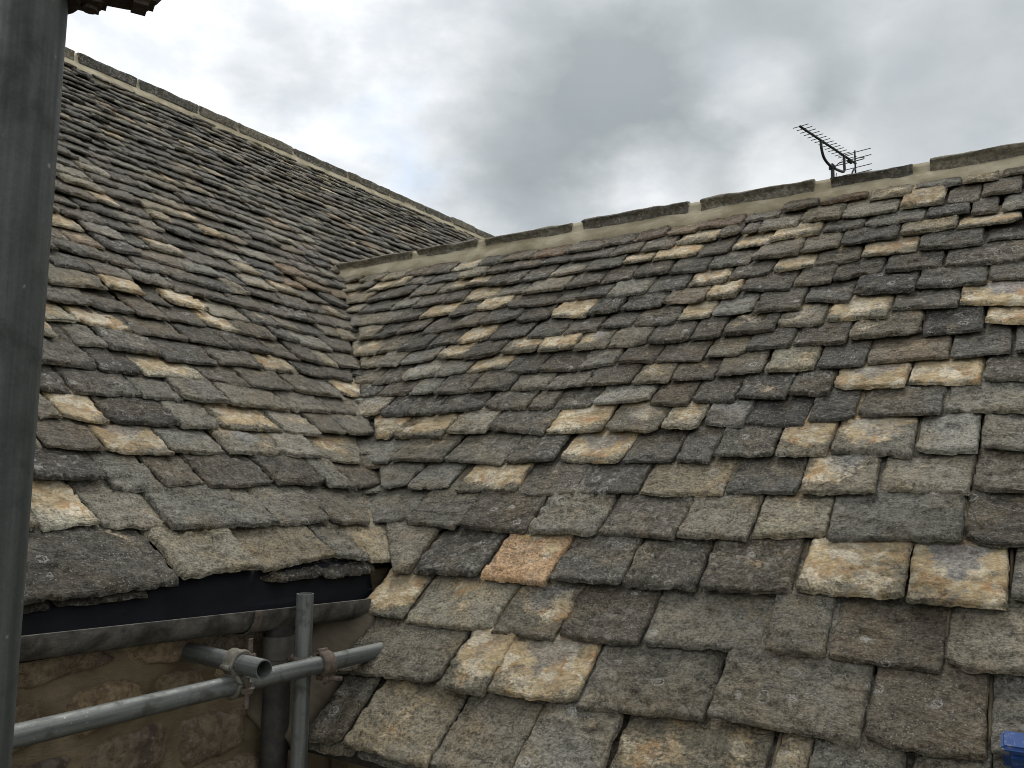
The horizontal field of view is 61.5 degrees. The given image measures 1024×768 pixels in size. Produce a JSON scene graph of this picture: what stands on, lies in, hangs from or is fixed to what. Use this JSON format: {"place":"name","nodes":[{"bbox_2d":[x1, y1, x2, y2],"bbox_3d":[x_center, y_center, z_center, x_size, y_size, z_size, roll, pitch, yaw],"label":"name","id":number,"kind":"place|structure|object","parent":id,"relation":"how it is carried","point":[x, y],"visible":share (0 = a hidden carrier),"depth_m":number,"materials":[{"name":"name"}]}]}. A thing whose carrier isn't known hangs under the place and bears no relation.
{"place":"outdoors","nodes":[
{"label":"outdoors","id":0,"kind":"place"},
{"bbox_2d":[65,0,1023,235],"label":"sky","id":1,"kind":"structure","parent":0,"point":[496,117],"materials":[{"name":"grey"}]},
{"label":"yard","id":2,"kind":"structure","parent":0,"visible":0},
{"bbox_2d":[0,0,68,767],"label":"scaffold tube","id":3,"kind":"object","parent":2,"relation":"on","point":[32,42],"visible":1,"depth_m":0.66,"materials":[{"name":"grey metal"}]},
{"bbox_2d":[68,0,160,15],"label":"roof","id":4,"kind":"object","parent":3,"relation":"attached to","point":[138,7],"visible":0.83,"depth_m":0.73,"materials":[{"name":"grey stone"}]},
{"bbox_2d":[11,47,494,767],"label":"stone house","id":5,"kind":"structure","parent":2,"relation":"on","point":[201,475],"depth_m":3.06,"materials":[{"name":"stone"}]},
{"bbox_2d":[243,142,1023,767],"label":"stone house","id":6,"kind":"structure","parent":2,"relation":"on","point":[729,480],"depth_m":2.69,"materials":[{"name":"stone"}]},
{"bbox_2d":[13,642,382,748],"bbox_3d":[-1.063,0.693,1.617,0.050,0.048,2.488,-3,-8,33],"label":"scaffold tube","id":7,"kind":"object","parent":6,"relation":"attached to","point":[44,729],"visible":0.86,"depth_m":1.98,"materials":[{"name":"metal"}]},
{"bbox_2d":[219,638,255,708],"bbox_3d":[-0.696,0.735,2.183,0.089,0.160,0.094,2,-7,-12],"label":"scaffold coupler","id":8,"kind":"object","parent":7,"relation":"attached to","point":[231,656],"visible":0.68,"depth_m":2.16,"materials":[{"name":"metal"}]},
{"bbox_2d":[182,642,271,679],"bbox_3d":[-0.741,0.713,2.218,0.334,0.048,0.048,-4,-8,38],"label":"scaffold tube","id":9,"kind":"object","parent":8,"relation":"attached to","point":[246,665],"visible":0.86,"depth_m":2.19,"materials":[{"name":"metal"}]},
{"bbox_2d":[288,647,342,684],"bbox_3d":[-0.573,0.800,2.436,0.176,0.101,0.089,-3,-7,27],"label":"scaffold coupler","id":10,"kind":"object","parent":7,"relation":"attached to","point":[329,660],"visible":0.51,"depth_m":2.42,"materials":[{"name":"metal"}]},
{"bbox_2d":[290,593,313,767],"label":"scaffold tube","id":11,"kind":"object","parent":10,"relation":"attached to","point":[301,689],"visible":0.88,"depth_m":2.41,"materials":[{"name":"metal"}]},
{"bbox_2d":[793,124,871,177],"bbox_3d":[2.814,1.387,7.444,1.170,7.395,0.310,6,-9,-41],"label":"television aerial","id":12,"kind":"object","parent":6,"relation":"attached to","point":[832,168],"visible":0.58,"depth_m":7.87,"materials":[{"name":"black metal"}]},
{"bbox_2d":[1001,731,1023,767],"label":"tool box","id":13,"kind":"object","parent":6,"relation":"on","point":[1012,745],"visible":1,"depth_m":1.62,"materials":[{"name":"blue paint"}]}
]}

